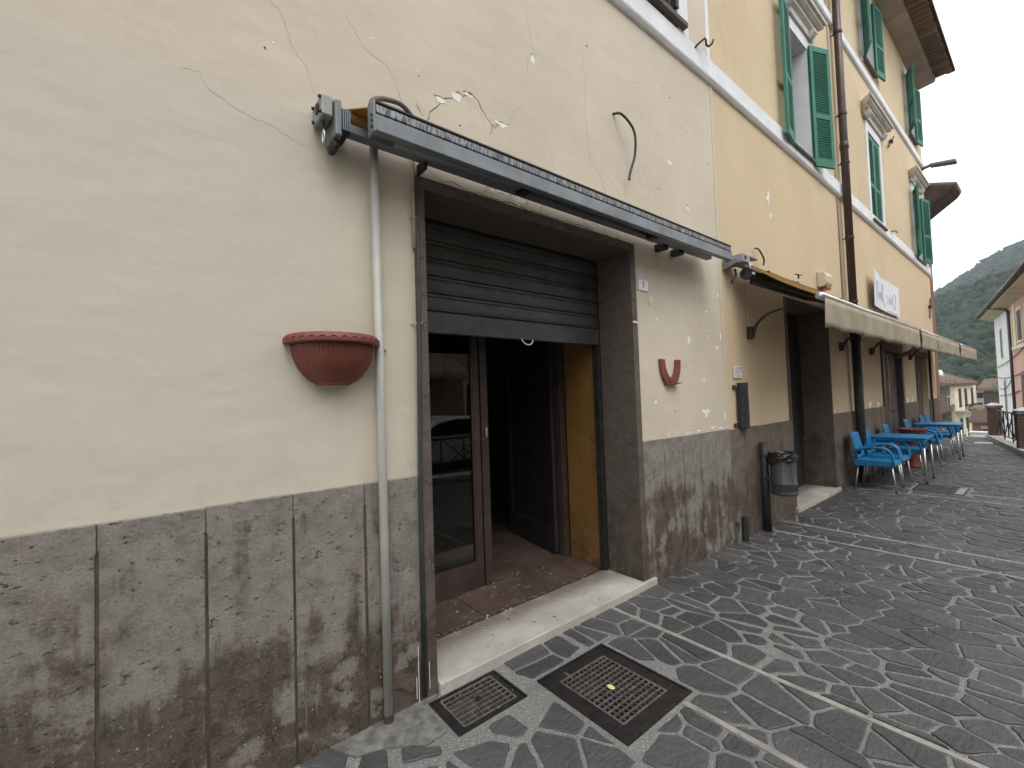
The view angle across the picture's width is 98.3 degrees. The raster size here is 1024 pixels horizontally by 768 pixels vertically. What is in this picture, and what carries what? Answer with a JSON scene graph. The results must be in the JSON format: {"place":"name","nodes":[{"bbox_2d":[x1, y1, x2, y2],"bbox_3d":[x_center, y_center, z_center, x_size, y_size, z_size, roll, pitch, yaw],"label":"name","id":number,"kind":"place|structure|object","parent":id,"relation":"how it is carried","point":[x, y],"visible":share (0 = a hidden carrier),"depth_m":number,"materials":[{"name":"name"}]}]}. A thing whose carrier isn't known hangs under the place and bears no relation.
{"place":"outdoors","nodes":[
{"label":"outdoors","id":0,"kind":"place"},
{"bbox_2d":[294,436,1023,767],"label":"pavement","id":1,"kind":"structure","parent":0,"point":[767,669],"depth_m":2.69,"materials":[{"name":"stone"}]},
{"bbox_2d":[0,0,734,767],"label":"cream building","id":2,"kind":"structure","parent":1,"relation":"on","point":[190,574],"depth_m":2.10,"materials":[{"name":"paint"}]},
{"bbox_2d":[283,331,379,385],"bbox_3d":[-0.811,-0.115,2.088,0.448,0.238,0.214,0,-2,-39],"label":"wall planter","id":3,"kind":"object","parent":2,"relation":"attached to","point":[328,358],"visible":1,"depth_m":2.03,"materials":[{"name":"ceramic"}]},
{"bbox_2d":[369,146,393,724],"bbox_3d":[-0.669,0.208,2.275,0.097,2.985,0.072,0,-2,-39],"label":"wall conduit","id":4,"kind":"object","parent":2,"relation":"attached to","point":[388,716],"depth_m":2.24,"materials":[{"name":"grey plastic"}]},
{"bbox_2d":[410,160,426,697],"bbox_3d":[-0.503,0.190,2.424,0.068,2.950,0.050,0,-2,-39],"label":"thin conduit","id":5,"kind":"object","parent":2,"relation":"attached to","point":[415,236],"visible":0.91,"depth_m":2.40,"materials":[{"name":"metal"}]},
{"bbox_2d":[428,333,486,601],"bbox_3d":[-0.620,0.332,3.461,0.990,2.700,0.080,0,-2,-39],"label":"glazed door","id":6,"kind":"structure","parent":2,"relation":"in","point":[453,359],"depth_m":3.58,"materials":[{"name":"brown metal"}]},
{"bbox_2d":[311,93,731,261],"bbox_3d":[0.580,-1.250,3.225,3.776,0.225,0.297,0,-2,-39],"label":"folded awning","id":7,"kind":"object","parent":2,"relation":"attached to","point":[382,126],"visible":1,"depth_m":2.52,"materials":[{"name":"metal"}]},
{"bbox_2d":[368,96,412,114],"bbox_3d":[-0.637,-1.454,2.367,0.079,0.196,0.402,-3,-2,28],"label":"hose","id":8,"kind":"object","parent":7,"relation":"on","point":[404,107],"visible":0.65,"depth_m":2.38,"materials":[{"name":"grey plastic"}]},
{"bbox_2d":[437,560,615,664],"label":"plaster crumbs","id":9,"kind":"object","parent":2,"relation":"on","point":[505,610],"visible":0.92,"depth_m":3.24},
{"bbox_2d":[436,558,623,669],"bbox_3d":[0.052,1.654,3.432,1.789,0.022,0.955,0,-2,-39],"label":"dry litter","id":10,"kind":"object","parent":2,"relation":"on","point":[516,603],"visible":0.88,"depth_m":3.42,"materials":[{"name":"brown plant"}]},
{"bbox_2d":[503,339,558,553],"bbox_3d":[0.159,0.419,4.801,0.080,2.540,0.950,-1,-2,-29],"label":"open door","id":11,"kind":"structure","parent":2,"relation":"in","point":[528,373],"depth_m":4.75,"materials":[{"name":"brown wood"}]},
{"bbox_2d":[612,112,636,179],"bbox_3d":[0.947,-1.980,3.681,0.206,0.573,0.055,-2,-2,-9],"label":"cable stub","id":12,"kind":"object","parent":2,"relation":"attached to","point":[634,133],"visible":1,"depth_m":3.69,"materials":[{"name":"black rubber"}]},
{"bbox_2d":[632,316,637,324],"bbox_3d":[1.033,-0.531,3.712,0.072,0.072,0.003,0,-2,-39],"label":"sticker","id":13,"kind":"object","parent":2,"relation":"attached to","point":[635,320],"visible":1,"depth_m":3.71,"materials":[{"name":"white paper"}]},
{"bbox_2d":[637,279,647,291],"bbox_3d":[1.136,-0.855,3.837,0.143,0.093,0.011,0,-2,-39],"label":"house number","id":14,"kind":"object","parent":2,"relation":"attached to","point":[642,285],"visible":1,"depth_m":3.83,"materials":[{"name":"white ceramic"}]},
{"bbox_2d":[647,0,688,38],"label":"window","id":15,"kind":"structure","parent":2,"relation":"in","point":[679,18],"depth_m":4.36,"materials":[{"name":"white paint"}]},
{"bbox_2d":[658,359,683,384],"bbox_3d":[1.456,-0.109,4.015,0.338,0.233,0.066,0,-2,-39],"label":"broken planter","id":16,"kind":"object","parent":2,"relation":"attached to","point":[668,379],"visible":1,"depth_m":3.99,"materials":[{"name":"ceramic"}]},
{"bbox_2d":[695,37,713,47],"bbox_3d":[1.987,-3.522,4.583,0.248,0.130,0.046,-2,-2,-5],"label":"iron hook","id":17,"kind":"object","parent":2,"relation":"attached to","point":[706,44],"visible":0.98,"depth_m":4.58,"materials":[{"name":"grey metal"}]},
{"bbox_2d":[429,670,526,736],"bbox_3d":[-0.175,1.788,2.354,0.430,0.230,0.300,0,-2,-39],"label":"manhole cover","id":18,"kind":"object","parent":1,"relation":"on","point":[458,727],"visible":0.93,"depth_m":2.35,"materials":[{"name":"metal"}]},
{"bbox_2d":[537,643,691,746],"bbox_3d":[0.556,1.768,2.428,0.560,0.226,0.620,0,-2,-39],"label":"manhole cover","id":19,"kind":"object","parent":1,"relation":"on","point":[622,721],"visible":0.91,"depth_m":2.40,"materials":[{"name":"metal"}]},
{"bbox_2d":[759,442,798,531],"bbox_3d":[3.002,1.165,4.916,0.302,1.026,0.359,-2,-2,-8],"label":"litter bin","id":20,"kind":"object","parent":1,"relation":"on","point":[782,464],"visible":1,"depth_m":4.86,"materials":[{"name":"metal"}]},
{"bbox_2d":[707,0,954,542],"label":"yellow building","id":21,"kind":"structure","parent":1,"relation":"on","point":[779,187],"depth_m":6.91,"materials":[{"name":"paint"}]},
{"bbox_2d":[733,366,741,377],"bbox_3d":[2.498,-0.130,4.898,0.200,0.135,0.010,0,-2,-39],"label":"notice plate","id":22,"kind":"object","parent":21,"relation":"attached to","point":[737,371],"visible":1,"depth_m":4.89,"materials":[{"name":"white ceramic"}]},
{"bbox_2d":[732,382,749,428],"bbox_3d":[2.542,0.235,4.855,0.290,0.500,0.097,0,-2,-39],"label":"cigarette bin","id":23,"kind":"object","parent":21,"relation":"attached to","point":[743,395],"visible":1,"depth_m":4.80,"materials":[{"name":"black metal"}]},
{"bbox_2d":[736,510,749,541],"bbox_3d":[2.438,1.517,4.692,0.141,0.347,0.068,-2,-2,-4],"label":"pipe stub","id":24,"kind":"object","parent":21,"relation":"attached to","point":[743,529],"visible":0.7,"depth_m":4.67,"materials":[{"name":"grey metal"}]},
{"bbox_2d":[754,248,764,264],"bbox_3d":[2.981,-1.535,5.316,0.141,0.210,0.045,-1,-2,-16],"label":"wall hook","id":25,"kind":"object","parent":21,"relation":"attached to","point":[761,253],"depth_m":5.31,"materials":[{"name":"grey metal"}]},
{"bbox_2d":[745,284,782,338],"bbox_3d":[2.843,-0.847,4.988,0.077,0.640,0.370,0,-2,-39],"label":"curved wall arm","id":26,"kind":"object","parent":21,"relation":"attached to","point":[751,331],"visible":1,"depth_m":5.07},
{"bbox_2d":[787,314,805,486],"bbox_3d":[4.045,0.254,6.631,1.610,2.715,0.090,0,-2,-39],"label":"door","id":27,"kind":"structure","parent":21,"relation":"in","point":[791,319],"depth_m":7.04,"materials":[{"name":"brown wood"}]},
{"bbox_2d":[789,16,816,163],"bbox_3d":[4.189,-4.346,6.702,1.140,2.030,0.415,0,-2,-39],"label":"window","id":28,"kind":"structure","parent":21,"relation":"in","point":[799,43],"depth_m":6.88,"materials":[{"name":"white paint"}]},
{"bbox_2d":[723,253,920,347],"bbox_3d":[4.438,-0.978,5.950,4.800,0.908,0.891,0,-2,-39],"label":"beige awning","id":29,"kind":"object","parent":21,"relation":"attached to","point":[842,315],"visible":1,"depth_m":4.95,"materials":[{"name":"white fabric"}]},
{"bbox_2d":[895,328,921,358],"bbox_3d":[6.487,-0.653,7.252,0.358,0.476,0.060,-3,-2,38],"label":"awning strap","id":30,"kind":"object","parent":29,"relation":"hanging from","point":[908,352],"visible":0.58,"depth_m":7.22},
{"bbox_2d":[817,272,832,290],"bbox_3d":[4.779,-1.567,6.755,0.290,0.273,0.132,0,-2,-39],"label":"alarm box","id":31,"kind":"object","parent":21,"relation":"attached to","point":[824,281],"visible":0.99,"depth_m":6.69,"materials":[{"name":"beige plastic"}]},
{"bbox_2d":[825,0,846,344],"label":"thin wall cable","id":32,"kind":"object","parent":21,"relation":"attached to","point":[836,178],"visible":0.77,"depth_m":7.53,"materials":[{"name":"paint"}]},
{"bbox_2d":[839,333,856,350],"bbox_3d":[5.490,-0.697,7.122,0.077,0.300,0.370,0,-2,-39],"label":"curved wall arm","id":33,"kind":"object","parent":21,"relation":"attached to","point":[842,346],"visible":0.79,"depth_m":7.20},
{"bbox_2d":[830,0,868,481],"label":"downpipe","id":34,"kind":"object","parent":21,"relation":"attached to","point":[856,339],"visible":0.91,"depth_m":7.54,"materials":[{"name":"metal"}]},
{"bbox_2d":[863,372,870,388],"bbox_3d":[6.591,-0.074,8.210,0.420,0.310,0.006,0,-2,-39],"label":"paper notice","id":35,"kind":"object","parent":21,"relation":"attached to","point":[867,383],"visible":1,"depth_m":8.20,"materials":[{"name":"grey paper"}]},
{"bbox_2d":[857,0,878,81],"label":"window","id":36,"kind":"structure","parent":21,"relation":"in","point":[868,60],"depth_m":9.44,"materials":[{"name":"white paint"}]},
{"bbox_2d":[864,119,887,230],"bbox_3d":[7.571,-4.322,9.439,1.220,2.090,0.415,0,-2,-39],"label":"window","id":37,"kind":"structure","parent":21,"relation":"in","point":[868,130],"depth_m":9.18,"materials":[{"name":"white paint"}]},
{"bbox_2d":[869,340,883,354],"bbox_3d":[6.928,-0.708,8.287,0.077,0.300,0.370,0,-2,-39],"label":"curved wall arm","id":38,"kind":"object","parent":21,"relation":"attached to","point":[871,350],"visible":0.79,"depth_m":8.37},
{"bbox_2d":[874,268,899,317],"bbox_3d":[7.829,-1.859,9.238,2.502,0.720,0.055,0,-2,-41],"label":"bar sign","id":39,"kind":"object","parent":21,"relation":"attached to","point":[886,296],"visible":1,"depth_m":9.21,"materials":[{"name":"grey"}]},
{"bbox_2d":[884,353,899,444],"bbox_3d":[8.362,0.466,9.724,1.030,2.270,0.075,0,-2,-39],"label":"door","id":40,"kind":"structure","parent":21,"relation":"in","point":[891,357],"depth_m":9.80,"materials":[{"name":"wood"}]},
{"bbox_2d":[903,66,918,147],"bbox_3d":[10.879,-7.615,12.313,1.100,1.870,0.415,0,-2,-39],"label":"window","id":41,"kind":"structure","parent":21,"relation":"in","point":[911,134],"depth_m":11.91,"materials":[{"name":"white paint"}]},
{"bbox_2d":[864,307,959,356],"bbox_3d":[8.110,-0.974,8.893,4.490,0.841,0.842,0,-2,-39],"label":"beige awning","id":42,"kind":"object","parent":21,"relation":"attached to","point":[933,342],"visible":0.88,"depth_m":8.23,"materials":[{"name":"white fabric"}]},
{"bbox_2d":[908,348,921,359],"bbox_3d":[9.647,-0.729,10.490,0.077,0.300,0.370,0,-2,-39],"label":"curved wall arm","id":43,"kind":"object","parent":21,"relation":"attached to","point":[910,356],"visible":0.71,"depth_m":10.57},
{"bbox_2d":[910,182,925,264],"bbox_3d":[10.991,-4.318,12.208,1.220,2.070,0.415,0,-2,-39],"label":"window","id":44,"kind":"structure","parent":21,"relation":"in","point":[920,258],"depth_m":11.76,"materials":[{"name":"white paint"}]},
{"bbox_2d":[914,358,923,417],"bbox_3d":[10.647,0.386,11.644,1.596,2.458,0.055,0,-2,-39],"label":"door","id":45,"kind":"structure","parent":21,"relation":"in","point":[918,373],"depth_m":11.83,"materials":[{"name":"wood"}]},
{"bbox_2d":[928,298,931,318],"bbox_3d":[11.900,-2.149,12.591,0.295,0.611,0.066,0,-2,-39],"label":"tie anchor","id":46,"kind":"object","parent":21,"relation":"attached to","point":[929,306],"visible":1,"depth_m":12.57,"materials":[{"name":"metal"}]},
{"bbox_2d":[928,350,934,427],"bbox_3d":[11.535,0.152,12.167,0.052,2.900,0.052,-3,-2,28],"label":"thin downpipe","id":47,"kind":"object","parent":21,"relation":"attached to","point":[930,374],"visible":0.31,"depth_m":12.16,"materials":[{"name":"metal"}]},
{"bbox_2d":[922,158,956,169],"bbox_3d":[12.278,-6.316,12.745,0.291,0.197,0.746,0,-2,-39],"label":"wall street lamp","id":48,"kind":"object","parent":21,"relation":"attached to","point":[944,163],"visible":0.98,"depth_m":12.64,"materials":[{"name":"grey metal"}]},
{"bbox_2d":[915,326,977,361],"bbox_3d":[11.168,-0.997,11.370,3.260,0.841,0.842,0,-2,-39],"label":"beige awning","id":49,"kind":"object","parent":21,"relation":"attached to","point":[968,353],"visible":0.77,"depth_m":10.96,"materials":[{"name":"white fabric"}]},
{"bbox_2d":[850,432,903,493],"bbox_3d":[5.694,1.197,6.930,0.621,0.874,0.579,0,-2,-40],"label":"plastic chair","id":50,"kind":"object","parent":1,"relation":"on","point":[863,459],"visible":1,"depth_m":6.90,"materials":[{"name":"blue plastic"}]},
{"bbox_2d":[803,182,961,483],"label":"red brown building","id":51,"kind":"structure","parent":1,"relation":"on","point":[940,196],"depth_m":13.10,"materials":[{"name":"paint"}]},
{"bbox_2d":[864,429,912,486],"bbox_3d":[6.189,1.193,7.338,0.621,0.874,0.579,-1,-2,-37],"label":"plastic chair","id":52,"kind":"object","parent":1,"relation":"on","point":[882,454],"visible":0.59,"depth_m":7.34,"materials":[{"name":"blue plastic"}]},
{"bbox_2d":[870,433,935,483],"bbox_3d":[6.692,1.250,7.575,0.720,0.739,0.740,0,-2,-39],"label":"plastic table","id":53,"kind":"object","parent":1,"relation":"on","point":[922,439],"visible":0.95,"depth_m":7.48,"materials":[{"name":"blue plastic"}]},
{"bbox_2d":[882,424,928,474],"bbox_3d":[7.210,1.185,8.139,0.621,0.874,0.579,0,-2,-41],"label":"plastic chair","id":54,"kind":"object","parent":1,"relation":"on","point":[913,449],"visible":0.4,"depth_m":8.05,"materials":[{"name":"blue plastic"}]},
{"bbox_2d":[896,427,927,467],"bbox_3d":[7.786,1.237,8.591,0.470,0.755,0.470,0,-2,-39],"label":"terracotta pot","id":55,"kind":"object","parent":1,"relation":"on","point":[914,460],"visible":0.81,"depth_m":8.49,"materials":[{"name":"brown ceramic"}]},
{"bbox_2d":[903,419,944,462],"bbox_3d":[8.610,1.174,9.273,0.621,0.874,0.579,0,-2,-39],"label":"plastic chair","id":56,"kind":"object","parent":1,"relation":"on","point":[936,440],"visible":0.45,"depth_m":9.21,"materials":[{"name":"blue plastic"}]},
{"bbox_2d":[919,415,956,454],"bbox_3d":[9.811,1.164,10.220,0.621,0.874,0.579,0,-2,-41],"label":"plastic chair","id":57,"kind":"object","parent":1,"relation":"on","point":[949,435],"visible":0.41,"depth_m":10.15,"materials":[{"name":"blue plastic"}]},
{"bbox_2d":[913,422,964,459],"bbox_3d":[9.368,1.228,9.704,0.720,0.739,0.740,0,-2,-40],"label":"plastic table","id":58,"kind":"object","parent":1,"relation":"on","point":[957,426],"visible":0.91,"depth_m":9.58,"materials":[{"name":"blue plastic"}]},
{"bbox_2d":[912,484,969,495],"bbox_3d":[6.504,1.705,6.707,0.630,0.226,0.570,0,-2,-39],"label":"manhole cover","id":59,"kind":"object","parent":1,"relation":"on","point":[961,491],"visible":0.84,"depth_m":6.69,"materials":[{"name":"metal"}]},
{"bbox_2d":[924,414,960,451],"bbox_3d":[10.356,1.160,10.662,0.621,0.874,0.579,-1,-2,-38],"label":"plastic chair","id":60,"kind":"object","parent":1,"relation":"on","point":[927,417],"visible":0.3,"depth_m":10.74,"materials":[{"name":"blue plastic"}]},
{"bbox_2d":[985,403,1002,435],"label":"brick pier","id":61,"kind":"structure","parent":1,"relation":"on","point":[992,420],"depth_m":12.30,"materials":[{"name":"brown brick"}]},
{"bbox_2d":[985,434,1023,456],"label":"kerb","id":62,"kind":"structure","parent":1,"relation":"on","point":[1008,443],"depth_m":10.94,"materials":[{"name":"white stone"}]},
{"bbox_2d":[995,409,1015,442],"bbox_3d":[12.424,1.057,11.070,0.053,0.742,2.884,-3,-2,40],"label":"iron railing","id":63,"kind":"object","parent":62,"relation":"on","point":[1008,425],"visible":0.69,"depth_m":11.24,"materials":[{"name":"black metal"}]},
{"bbox_2d":[1012,407,1023,448],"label":"brick pier","id":64,"kind":"structure","parent":1,"relation":"on","point":[1018,413],"depth_m":9.73,"materials":[{"name":"brown brick"}]},
{"bbox_2d":[954,429,987,436],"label":"white wall","id":65,"kind":"structure","parent":0,"point":[977,433],"depth_m":38.91,"materials":[{"name":"paint"}]},
{"bbox_2d":[919,0,1023,290],"label":"sky","id":66,"kind":"structure","parent":0,"point":[973,114],"materials":[{"name":"white"}]},
{"bbox_2d":[988,353,999,403],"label":"leafy tree","id":67,"kind":"object","parent":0,"point":[994,380],"visible":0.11,"depth_m":41.88,"materials":[{"name":"green plant"}]},
{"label":"far hill","id":68,"kind":"structure","parent":0,"visible":0},
{"bbox_2d":[934,239,1023,296],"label":"forest","id":69,"kind":"object","parent":68,"relation":"on","point":[1008,257],"visible":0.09,"depth_m":371.07,"materials":[{"name":"green plant"}]},
{"label":"ground","id":70,"kind":"structure","parent":0,"visible":0},
{"bbox_2d":[939,370,982,436],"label":"stone house","id":71,"kind":"structure","parent":70,"relation":"on","point":[957,402],"depth_m":64.99,"materials":[{"name":"beige paint"}]},
{"bbox_2d":[958,389,961,406],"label":"window","id":72,"kind":"structure","parent":71,"relation":"in","point":[959,390],"depth_m":65.49,"materials":[{"name":"glass"}]},
{"bbox_2d":[964,388,967,406],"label":"window","id":73,"kind":"structure","parent":71,"relation":"in","point":[965,390],"depth_m":67.29,"materials":[{"name":"glass"}]},
{"bbox_2d":[966,417,969,435],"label":"window","id":74,"kind":"structure","parent":71,"relation":"in","point":[967,418],"depth_m":67.15,"materials":[{"name":"glass"}]},
{"bbox_2d":[970,388,973,402],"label":"window","id":75,"kind":"structure","parent":71,"relation":"in","point":[972,398],"depth_m":69.35,"materials":[{"name":"glass"}]},
{"bbox_2d":[968,405,987,430],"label":"tiled outbuilding","id":76,"kind":"structure","parent":70,"relation":"on","point":[978,418],"depth_m":55.93,"materials":[{"name":"beige paint"}]},
{"bbox_2d":[976,385,992,405],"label":"white gabled house","id":77,"kind":"structure","parent":70,"relation":"on","point":[979,396],"depth_m":77.14,"materials":[{"name":"paint"}]},
{"bbox_2d":[977,393,982,397],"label":"window","id":78,"kind":"structure","parent":77,"relation":"in","point":[979,395],"depth_m":77.13,"materials":[{"name":"grey glass"}]},
{"bbox_2d":[976,378,999,405],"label":"grey house","id":79,"kind":"structure","parent":70,"relation":"on","point":[985,384],"depth_m":71.02,"materials":[{"name":"tile"}]},
{"bbox_2d":[975,262,1023,438],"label":"pink house","id":80,"kind":"structure","parent":70,"relation":"on","point":[1003,309],"depth_m":25.02,"materials":[{"name":"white paint"}]},
{"bbox_2d":[999,328,1003,358],"bbox_3d":[31.255,-2.574,28.280,0.058,1.950,0.850,-4,-2,42],"label":"window","id":81,"kind":"structure","parent":80,"relation":"in","point":[1000,330],"depth_m":28.12,"materials":[{"name":"white glass"}]},
{"bbox_2d":[1003,379,1008,416],"bbox_3d":[31.118,0.872,27.893,0.058,2.350,0.800,-4,-2,42],"label":"window","id":82,"kind":"structure","parent":80,"relation":"in","point":[1005,390],"depth_m":27.73,"materials":[{"name":"white glass"}]},
{"bbox_2d":[1015,305,1023,342],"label":"window","id":83,"kind":"structure","parent":80,"relation":"in","point":[1018,311],"depth_m":22.95,"materials":[{"name":"beige paint"}]},
{"bbox_2d":[1020,374,1023,406],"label":"window","id":84,"kind":"structure","parent":80,"relation":"in","point":[1022,375],"depth_m":23.21,"materials":[{"name":"glass"}]},
{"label":"near hill","id":85,"kind":"structure","parent":0,"visible":0},
{"bbox_2d":[934,265,1019,389],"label":"forest","id":86,"kind":"object","parent":85,"relation":"on","point":[959,308],"visible":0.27,"depth_m":130.95,"materials":[{"name":"green plant"}]}
]}

